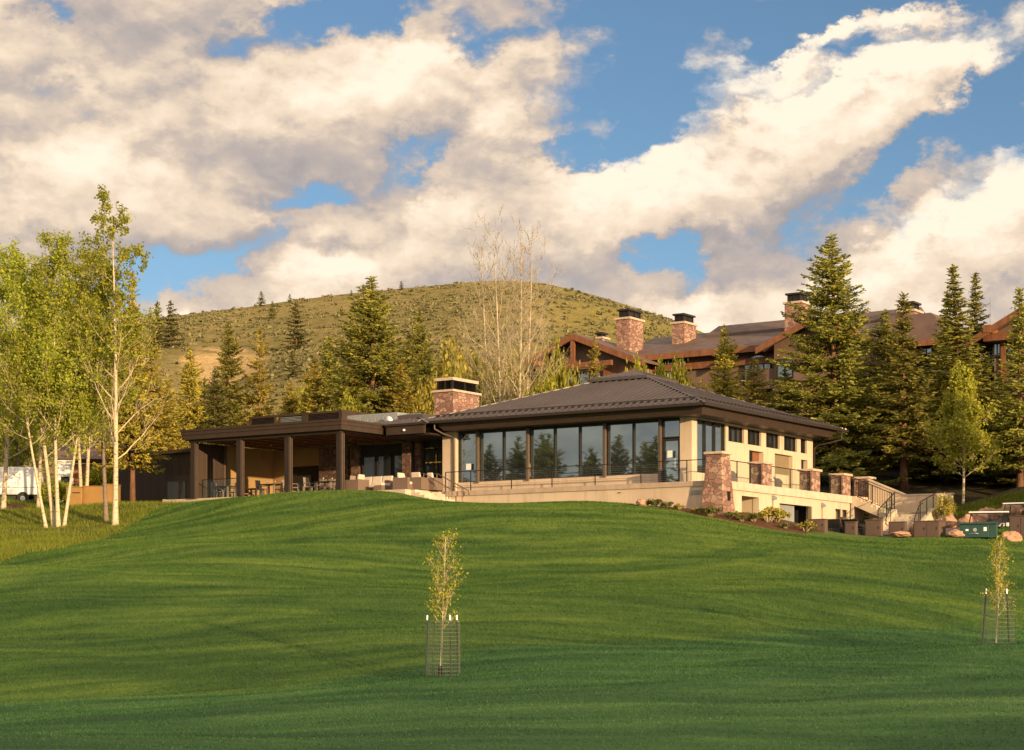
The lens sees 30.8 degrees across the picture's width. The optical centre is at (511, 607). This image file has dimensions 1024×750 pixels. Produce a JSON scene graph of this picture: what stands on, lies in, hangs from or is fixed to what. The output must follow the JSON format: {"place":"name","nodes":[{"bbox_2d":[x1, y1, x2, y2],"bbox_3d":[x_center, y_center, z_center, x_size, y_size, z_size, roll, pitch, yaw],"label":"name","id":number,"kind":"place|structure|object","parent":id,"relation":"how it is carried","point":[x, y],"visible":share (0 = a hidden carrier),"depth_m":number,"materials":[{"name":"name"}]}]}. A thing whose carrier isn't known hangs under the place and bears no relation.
{"place":"outdoors","nodes":[
{"label":"outdoors","id":0,"kind":"place"},
{"bbox_2d":[53,444,123,501],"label":"white house","id":1,"kind":"structure","parent":0,"point":[64,466],"depth_m":128.12,"materials":[{"name":"paint"}]},
{"bbox_2d":[0,281,702,477],"bbox_3d":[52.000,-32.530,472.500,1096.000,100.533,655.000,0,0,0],"label":"hill","id":2,"kind":"structure","parent":0,"point":[207,356],"depth_m":368.12,"materials":[{"name":"green plant"}]},
{"bbox_2d":[158,300,185,347],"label":"spruce tree","id":3,"kind":"object","parent":2,"relation":"on","point":[173,333],"visible":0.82,"depth_m":358.63,"materials":[{"name":"green plant"}]},
{"bbox_2d":[279,302,312,350],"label":"spruce tree","id":4,"kind":"object","parent":2,"relation":"on","point":[296,334],"visible":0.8,"depth_m":332.72,"materials":[{"name":"green plant"}]},
{"bbox_2d":[0,280,700,499],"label":"sagebrush","id":5,"kind":"object","parent":2,"relation":"on","point":[305,351],"visible":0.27,"depth_m":376.73,"materials":[{"name":"green plant"}]},
{"bbox_2d":[434,330,480,378],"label":"tree","id":6,"kind":"object","parent":2,"relation":"on","point":[447,359],"visible":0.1,"depth_m":163.72,"materials":[{"name":"green plant"}]},
{"bbox_2d":[0,460,1023,749],"bbox_3d":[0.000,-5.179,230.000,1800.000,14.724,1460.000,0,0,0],"label":"ground","id":7,"kind":"structure","parent":0,"point":[906,726],"depth_m":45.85,"materials":[{"name":"green plant"}]},
{"bbox_2d":[0,467,43,500],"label":"trailer","id":8,"kind":"object","parent":7,"relation":"on","point":[21,483],"visible":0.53,"depth_m":116.24,"materials":[{"name":"white paint"}]},
{"bbox_2d":[0,246,57,509],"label":"aspen tree","id":9,"kind":"object","parent":7,"relation":"on","point":[5,476],"visible":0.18,"depth_m":103.90,"materials":[{"name":"green plant"}]},
{"bbox_2d":[0,350,59,499],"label":"aspen tree","id":10,"kind":"object","parent":7,"relation":"on","point":[19,459],"visible":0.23,"depth_m":118.11,"materials":[{"name":"green plant"}]},
{"bbox_2d":[0,328,72,527],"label":"aspen tree","id":11,"kind":"object","parent":7,"relation":"on","point":[12,364],"visible":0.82,"depth_m":94.73,"materials":[{"name":"green plant"}]},
{"bbox_2d":[0,268,91,507],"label":"aspen tree","id":12,"kind":"object","parent":7,"relation":"on","point":[40,460],"visible":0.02,"depth_m":108.93,"materials":[{"name":"green plant"}]},
{"bbox_2d":[0,236,103,526],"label":"aspen tree","id":13,"kind":"object","parent":7,"relation":"on","point":[13,296],"visible":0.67,"depth_m":95.28,"materials":[{"name":"green plant"}]},
{"bbox_2d":[41,478,68,505],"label":"shrub","id":14,"kind":"object","parent":7,"relation":"on","point":[62,492],"visible":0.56,"depth_m":111.49,"materials":[{"name":"green plant"}]},
{"bbox_2d":[0,227,115,526],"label":"aspen tree","id":15,"kind":"object","parent":7,"relation":"on","point":[58,301],"visible":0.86,"depth_m":95.02,"materials":[{"name":"green plant"}]},
{"bbox_2d":[66,487,84,505],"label":"equipment cabinet","id":16,"kind":"object","parent":7,"relation":"on","point":[77,495],"visible":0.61,"depth_m":106.70,"materials":[{"name":"brown metal"}]},
{"bbox_2d":[44,352,118,526],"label":"aspen tree","id":17,"kind":"object","parent":7,"relation":"on","point":[84,403],"visible":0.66,"depth_m":95.76,"materials":[{"name":"green plant"}]},
{"bbox_2d":[58,297,124,486],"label":"aspen tree","id":18,"kind":"object","parent":7,"relation":"on","point":[80,472],"visible":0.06,"depth_m":108.22,"materials":[{"name":"green plant"}]},
{"bbox_2d":[82,486,102,503],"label":"equipment cabinet","id":19,"kind":"object","parent":7,"relation":"on","point":[94,494],"visible":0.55,"depth_m":107.50,"materials":[{"name":"orange metal"}]},
{"bbox_2d":[77,462,112,485],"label":"shrub","id":20,"kind":"object","parent":7,"relation":"on","point":[95,477],"visible":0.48,"depth_m":115.38,"materials":[{"name":"green plant"}]},
{"bbox_2d":[53,246,162,485],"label":"aspen tree","id":21,"kind":"object","parent":7,"relation":"on","point":[89,270],"visible":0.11,"depth_m":107.83,"materials":[{"name":"green plant"}]},
{"bbox_2d":[58,238,160,521],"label":"aspen tree","id":22,"kind":"object","parent":7,"relation":"on","point":[130,395],"visible":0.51,"depth_m":96.45,"materials":[{"name":"green plant"}]},
{"bbox_2d":[65,184,169,525],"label":"aspen tree","id":23,"kind":"object","parent":7,"relation":"on","point":[118,300],"visible":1,"depth_m":94.90,"materials":[{"name":"green plant"}]},
{"bbox_2d":[92,272,171,501],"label":"spruce tree","id":24,"kind":"object","parent":7,"relation":"on","point":[131,431],"visible":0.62,"depth_m":109.80,"materials":[{"name":"green plant"}]},
{"bbox_2d":[118,332,186,451],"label":"spruce tree","id":25,"kind":"object","parent":7,"relation":"on","point":[157,425],"visible":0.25,"depth_m":117.81,"materials":[{"name":"green plant"}]},
{"bbox_2d":[153,378,188,449],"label":"spruce tree","id":26,"kind":"object","parent":7,"relation":"on","point":[176,438],"visible":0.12,"depth_m":120.71,"materials":[{"name":"green plant"}]},
{"bbox_2d":[169,346,212,448],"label":"spruce tree","id":27,"kind":"object","parent":7,"relation":"on","point":[190,420],"visible":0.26,"depth_m":123.77,"materials":[{"name":"green plant"}]},
{"bbox_2d":[195,367,235,445],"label":"spruce tree","id":28,"kind":"object","parent":7,"relation":"on","point":[215,418],"visible":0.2,"depth_m":123.76,"materials":[{"name":"green plant"}]},
{"bbox_2d":[202,320,254,448],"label":"spruce tree","id":29,"kind":"object","parent":7,"relation":"on","point":[226,361],"visible":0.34,"depth_m":129.69,"materials":[{"name":"green plant"}]},
{"bbox_2d":[235,326,277,450],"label":"spruce tree","id":30,"kind":"object","parent":7,"relation":"on","point":[264,392],"visible":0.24,"depth_m":130.75,"materials":[{"name":"green plant"}]},
{"bbox_2d":[277,380,302,414],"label":"spruce tree","id":31,"kind":"object","parent":7,"relation":"on","point":[290,400],"visible":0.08,"depth_m":141.74,"materials":[{"name":"green plant"}]},
{"bbox_2d":[294,357,331,413],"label":"spruce tree","id":32,"kind":"object","parent":7,"relation":"on","point":[313,380],"visible":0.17,"depth_m":126.67,"materials":[{"name":"green plant"}]},
{"bbox_2d":[312,332,341,409],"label":"spruce tree","id":33,"kind":"object","parent":7,"relation":"on","point":[331,361],"visible":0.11,"depth_m":139.68,"materials":[{"name":"green plant"}]},
{"bbox_2d":[322,388,361,411],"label":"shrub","id":34,"kind":"object","parent":7,"relation":"on","point":[347,404],"visible":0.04,"depth_m":121.75,"materials":[{"name":"green plant"}]},
{"bbox_2d":[303,276,433,448],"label":"spruce tree","id":35,"kind":"object","parent":7,"relation":"on","point":[373,312],"visible":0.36,"depth_m":125.09,"materials":[{"name":"green plant"}]},
{"bbox_2d":[378,357,420,413],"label":"spruce tree","id":36,"kind":"object","parent":7,"relation":"on","point":[399,400],"visible":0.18,"depth_m":123.82,"materials":[{"name":"green plant"}]},
{"bbox_2d":[388,332,424,409],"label":"spruce tree","id":37,"kind":"object","parent":7,"relation":"on","point":[412,360],"visible":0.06,"depth_m":145.84,"materials":[{"name":"green plant"}]},
{"bbox_2d":[406,307,435,386],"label":"spruce tree","id":38,"kind":"object","parent":7,"relation":"on","point":[421,343],"visible":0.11,"depth_m":149.58,"materials":[{"name":"green plant"}]},
{"bbox_2d":[408,348,438,410],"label":"spruce tree","id":39,"kind":"object","parent":7,"relation":"on","point":[427,371],"visible":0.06,"depth_m":141.76,"materials":[{"name":"green plant"}]},
{"bbox_2d":[410,368,443,462],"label":"tree","id":40,"kind":"object","parent":7,"relation":"on","point":[420,403],"visible":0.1,"depth_m":127.73,"materials":[{"name":"green plant"}]},
{"bbox_2d":[411,490,454,501],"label":"front steps","id":41,"kind":"structure","parent":7,"relation":"on","point":[435,495],"depth_m":97.68,"materials":[{"name":"concrete"}]},
{"bbox_2d":[425,615,459,676],"bbox_3d":[-1.516,0.930,40.994,0.774,1.541,0.779,0,0,-17],"label":"tree guard","id":42,"kind":"object","parent":7,"relation":"on","point":[447,647],"visible":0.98,"depth_m":40.88,"materials":[{"name":"metal"}]},
{"bbox_2d":[422,528,467,675],"bbox_3d":[-1.463,0.016,40.974,1.030,3.568,0.992,0,0,0],"label":"young tree","id":43,"kind":"object","parent":7,"relation":"on","point":[443,592],"visible":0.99,"depth_m":40.98,"materials":[{"name":"green plant"}]},
{"bbox_2d":[461,354,504,402],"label":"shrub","id":44,"kind":"object","parent":7,"relation":"on","point":[475,372],"visible":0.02,"depth_m":135.21,"materials":[{"name":"green plant"}]},
{"bbox_2d":[118,370,851,523],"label":"clubhouse","id":45,"kind":"structure","parent":7,"relation":"on","point":[632,416],"depth_m":99.51,"materials":[{"name":"paint"}]},
{"bbox_2d":[174,475,190,498],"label":"service door","id":46,"kind":"structure","parent":45,"relation":"in","point":[179,487],"depth_m":111.37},
{"bbox_2d":[249,410,369,424],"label":"equipment screen","id":47,"kind":"object","parent":45,"relation":"on","point":[310,416],"visible":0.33,"depth_m":106.50,"materials":[{"name":"brown metal"}]},
{"bbox_2d":[345,474,368,490],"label":"armchair","id":48,"kind":"object","parent":45,"relation":"on","point":[359,483],"visible":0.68,"depth_m":99.42,"materials":[{"name":"wicker"}]},
{"bbox_2d":[362,455,375,476],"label":"window","id":49,"kind":"structure","parent":45,"relation":"in","point":[368,462],"depth_m":106.61,"materials":[{"name":"clear glass"}]},
{"bbox_2d":[347,412,406,430],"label":"rooftop unit","id":50,"kind":"object","parent":45,"relation":"on","point":[379,417],"visible":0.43,"depth_m":104.06,"materials":[{"name":"white metal"}]},
{"bbox_2d":[364,476,392,489],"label":"sofa","id":51,"kind":"object","parent":45,"relation":"on","point":[380,479],"visible":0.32,"depth_m":100.68,"materials":[{"name":"fabric"}]},
{"bbox_2d":[376,454,391,475],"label":"window","id":52,"kind":"structure","parent":45,"relation":"in","point":[383,462],"depth_m":106.01,"materials":[{"name":"clear glass"}]},
{"bbox_2d":[393,473,412,489],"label":"armchair","id":53,"kind":"object","parent":45,"relation":"on","point":[401,481],"visible":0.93,"depth_m":97.78,"materials":[{"name":"wicker"}]},
{"bbox_2d":[410,472,428,489],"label":"armchair","id":54,"kind":"object","parent":45,"relation":"on","point":[418,481],"visible":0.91,"depth_m":97.77,"materials":[{"name":"wicker"}]},
{"bbox_2d":[459,432,475,482],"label":"window","id":55,"kind":"structure","parent":45,"relation":"in","point":[467,441],"depth_m":100.96,"materials":[{"name":"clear glass"}]},
{"bbox_2d":[480,430,502,481],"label":"window","id":56,"kind":"structure","parent":45,"relation":"in","point":[491,442],"depth_m":100.07,"materials":[{"name":"clear glass"}]},
{"bbox_2d":[503,429,525,480],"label":"window","id":57,"kind":"structure","parent":45,"relation":"in","point":[514,441],"depth_m":99.25,"materials":[{"name":"clear glass"}]},
{"bbox_2d":[530,427,553,478],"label":"window","id":58,"kind":"structure","parent":45,"relation":"in","point":[541,439],"depth_m":98.26,"materials":[{"name":"clear glass"}]},
{"bbox_2d":[554,425,578,477],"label":"window","id":59,"kind":"structure","parent":45,"relation":"in","point":[566,438],"depth_m":97.42,"materials":[{"name":"clear glass"}]},
{"bbox_2d":[445,459,705,491],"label":"deck railing","id":60,"kind":"object","parent":45,"relation":"on","point":[552,477],"visible":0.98,"depth_m":94.83,"materials":[{"name":"black metal"}]},
{"bbox_2d":[579,424,602,476],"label":"window","id":61,"kind":"structure","parent":45,"relation":"in","point":[590,436],"depth_m":96.59,"materials":[{"name":"clear glass"}]},
{"bbox_2d":[607,422,632,475],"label":"window","id":62,"kind":"structure","parent":45,"relation":"in","point":[619,435],"depth_m":95.59,"materials":[{"name":"clear glass"}]},
{"bbox_2d":[633,420,657,474],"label":"window","id":63,"kind":"structure","parent":45,"relation":"in","point":[645,433],"depth_m":94.77,"materials":[{"name":"clear glass"}]},
{"bbox_2d":[663,438,679,481],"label":"door","id":64,"kind":"structure","parent":45,"relation":"in","point":[671,446],"depth_m":93.85,"materials":[{"name":"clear glass"}]},
{"bbox_2d":[663,419,679,437],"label":"window","id":65,"kind":"structure","parent":45,"relation":"in","point":[671,428],"depth_m":93.85,"materials":[{"name":"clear glass"}]},
{"bbox_2d":[697,419,724,472],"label":"window","id":66,"kind":"structure","parent":45,"relation":"in","point":[710,435],"depth_m":94.86,"materials":[{"name":"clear glass"}]},
{"bbox_2d":[747,461,773,485],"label":"stone pillar","id":67,"kind":"structure","parent":45,"relation":"on","point":[766,473],"depth_m":94.20,"materials":[{"name":"brown stone"}]},
{"bbox_2d":[797,468,821,491],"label":"stone pillar","id":68,"kind":"structure","parent":45,"relation":"on","point":[814,480],"depth_m":99.12,"materials":[{"name":"brown stone"}]},
{"bbox_2d":[828,473,852,495],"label":"stone pillar","id":69,"kind":"structure","parent":45,"relation":"on","point":[845,484],"depth_m":102.50,"materials":[{"name":"brown stone"}]},
{"bbox_2d":[448,234,531,405],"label":"aspen tree","id":70,"kind":"object","parent":7,"relation":"on","point":[486,371],"visible":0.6,"depth_m":129.74,"materials":[{"name":"beige plant"}]},
{"bbox_2d":[450,202,537,403],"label":"aspen tree","id":71,"kind":"object","parent":7,"relation":"on","point":[499,349],"visible":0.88,"depth_m":127.93,"materials":[{"name":"beige plant"}]},
{"bbox_2d":[479,352,524,405],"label":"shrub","id":72,"kind":"object","parent":7,"relation":"on","point":[496,394],"visible":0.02,"depth_m":133.48,"materials":[{"name":"green plant"}]},
{"bbox_2d":[0,488,1023,563],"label":"tall grass","id":73,"kind":"structure","parent":7,"relation":"on","point":[10,546],"depth_m":96.80,"materials":[{"name":"green plant"}]},
{"bbox_2d":[469,214,570,401],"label":"aspen tree","id":74,"kind":"object","parent":7,"relation":"on","point":[533,335],"visible":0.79,"depth_m":128.56,"materials":[{"name":"beige plant"}]},
{"bbox_2d":[481,219,568,400],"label":"aspen tree","id":75,"kind":"object","parent":7,"relation":"on","point":[529,350],"visible":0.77,"depth_m":129.03,"materials":[{"name":"beige plant"}]},
{"bbox_2d":[519,368,558,396],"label":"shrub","id":76,"kind":"object","parent":7,"relation":"on","point":[547,386],"visible":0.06,"depth_m":123.83,"materials":[{"name":"green plant"}]},
{"bbox_2d":[540,333,582,391],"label":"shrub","id":77,"kind":"object","parent":7,"relation":"on","point":[563,381],"visible":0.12,"depth_m":130.36,"materials":[{"name":"green plant"}]},
{"bbox_2d":[582,336,606,384],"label":"spruce tree","id":78,"kind":"object","parent":7,"relation":"on","point":[596,368],"visible":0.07,"depth_m":132.93,"materials":[{"name":"green plant"}]},
{"bbox_2d":[663,350,695,386],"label":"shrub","id":79,"kind":"object","parent":7,"relation":"on","point":[677,374],"visible":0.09,"depth_m":128.75,"materials":[{"name":"green plant"}]},
{"bbox_2d":[701,451,734,514],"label":"stone pillar","id":80,"kind":"structure","parent":7,"relation":"on","point":[717,490],"depth_m":89.75,"materials":[{"name":"brown stone"}]},
{"bbox_2d":[704,324,742,398],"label":"spruce tree","id":81,"kind":"object","parent":7,"relation":"on","point":[725,359],"visible":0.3,"depth_m":126.73,"materials":[{"name":"green plant"}]},
{"bbox_2d":[731,358,776,407],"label":"pine tree","id":82,"kind":"object","parent":7,"relation":"on","point":[755,393],"visible":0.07,"depth_m":123.74,"materials":[{"name":"green plant"}]},
{"bbox_2d":[508,292,1023,457],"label":"timber lodge","id":83,"kind":"structure","parent":7,"relation":"on","point":[761,342],"depth_m":144.09,"materials":[{"name":"brown wood"}]},
{"bbox_2d":[758,506,785,522],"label":"plant","id":84,"kind":"object","parent":7,"relation":"on","point":[768,512],"visible":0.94,"depth_m":89.16,"materials":[{"name":"yellow plant"}]},
{"bbox_2d":[766,367,817,459],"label":"spruce tree","id":85,"kind":"object","parent":7,"relation":"on","point":[783,395],"visible":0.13,"depth_m":121.66,"materials":[{"name":"green plant"}]},
{"bbox_2d":[754,234,914,483],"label":"spruce tree","id":86,"kind":"object","parent":7,"relation":"on","point":[834,456],"visible":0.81,"depth_m":119.10,"materials":[{"name":"green plant"}]},
{"bbox_2d":[853,476,875,516],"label":"stone pillar","id":87,"kind":"structure","parent":7,"relation":"on","point":[862,489],"depth_m":105.05,"materials":[{"name":"brown stone"}]},
{"bbox_2d":[864,519,882,536],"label":"utility cabinet","id":88,"kind":"object","parent":7,"relation":"on","point":[873,527],"visible":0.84,"depth_m":89.33,"materials":[{"name":"black metal"}]},
{"bbox_2d":[845,309,918,464],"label":"spruce tree","id":89,"kind":"object","parent":7,"relation":"on","point":[881,348],"visible":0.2,"depth_m":126.68,"materials":[{"name":"green plant"}]},
{"bbox_2d":[851,479,954,530],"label":"side stairs","id":90,"kind":"structure","parent":7,"relation":"on","point":[906,506],"depth_m":102.87,"materials":[{"name":"paint"}]},
{"bbox_2d":[849,291,957,488],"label":"spruce tree","id":91,"kind":"object","parent":7,"relation":"on","point":[898,444],"visible":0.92,"depth_m":116.64,"materials":[{"name":"green plant"}]},
{"bbox_2d":[913,520,946,537],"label":"utility cabinet","id":92,"kind":"object","parent":7,"relation":"on","point":[933,528],"visible":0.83,"depth_m":89.12,"materials":[{"name":"black metal"}]},
{"bbox_2d":[908,290,977,466],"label":"spruce tree","id":93,"kind":"object","parent":7,"relation":"on","point":[939,394],"visible":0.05,"depth_m":123.78,"materials":[{"name":"green plant"}]},
{"bbox_2d":[933,492,957,518],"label":"shrub","id":94,"kind":"object","parent":7,"relation":"on","point":[947,508],"visible":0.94,"depth_m":99.47,"materials":[{"name":"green plant"}]},
{"bbox_2d":[894,264,1006,479],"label":"spruce tree","id":95,"kind":"object","parent":7,"relation":"on","point":[958,337],"visible":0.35,"depth_m":119.70,"materials":[{"name":"green plant"}]},
{"bbox_2d":[908,430,996,482],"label":"spruce tree","id":96,"kind":"object","parent":7,"relation":"on","point":[938,474],"visible":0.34,"depth_m":118.41,"materials":[{"name":"green plant"}]},
{"bbox_2d":[921,361,1006,503],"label":"aspen tree","id":97,"kind":"object","parent":7,"relation":"on","point":[958,408],"visible":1,"depth_m":107.58,"materials":[{"name":"green plant"}]},
{"bbox_2d":[936,272,1003,418],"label":"spruce tree","id":98,"kind":"object","parent":7,"relation":"on","point":[975,311],"visible":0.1,"depth_m":125.97,"materials":[{"name":"green plant"}]},
{"bbox_2d":[958,522,998,537],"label":"green bin","id":99,"kind":"object","parent":7,"relation":"on","point":[979,529],"visible":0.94,"depth_m":88.02,"materials":[{"name":"metal"}]},
{"bbox_2d":[969,379,1017,470],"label":"spruce tree","id":100,"kind":"object","parent":7,"relation":"on","point":[993,390],"visible":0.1,"depth_m":120.69,"materials":[{"name":"green plant"}]},
{"bbox_2d":[968,411,1023,486],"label":"spruce tree","id":101,"kind":"object","parent":7,"relation":"on","point":[1011,479],"visible":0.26,"depth_m":116.52,"materials":[{"name":"green plant"}]},
{"bbox_2d":[970,286,1023,487],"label":"spruce tree","id":102,"kind":"object","parent":7,"relation":"on","point":[1015,421],"visible":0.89,"depth_m":112.79,"materials":[{"name":"green plant"}]},
{"bbox_2d":[982,589,1014,643],"bbox_3d":[12.059,0.406,45.994,0.814,1.762,0.819,0,0,-17],"label":"tree guard","id":103,"kind":"object","parent":7,"relation":"on","point":[984,634],"visible":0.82,"depth_m":45.84,"materials":[{"name":"metal"}]},
{"bbox_2d":[980,531,1017,643],"bbox_3d":[12.092,-0.258,45.976,0.792,3.289,0.825,0,0,42],"label":"young tree","id":104,"kind":"object","parent":7,"relation":"on","point":[1000,551],"visible":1,"depth_m":45.98,"materials":[{"name":"green plant"}]},
{"bbox_2d":[1008,515,1023,536],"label":"utility cabinet","id":105,"kind":"object","parent":7,"relation":"on","point":[1016,523],"visible":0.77,"depth_m":89.81,"materials":[{"name":"black metal"}]},
{"bbox_2d":[0,0,1023,358],"label":"sky","id":106,"kind":"structure","parent":0,"point":[692,157],"materials":[{"name":"blue"}]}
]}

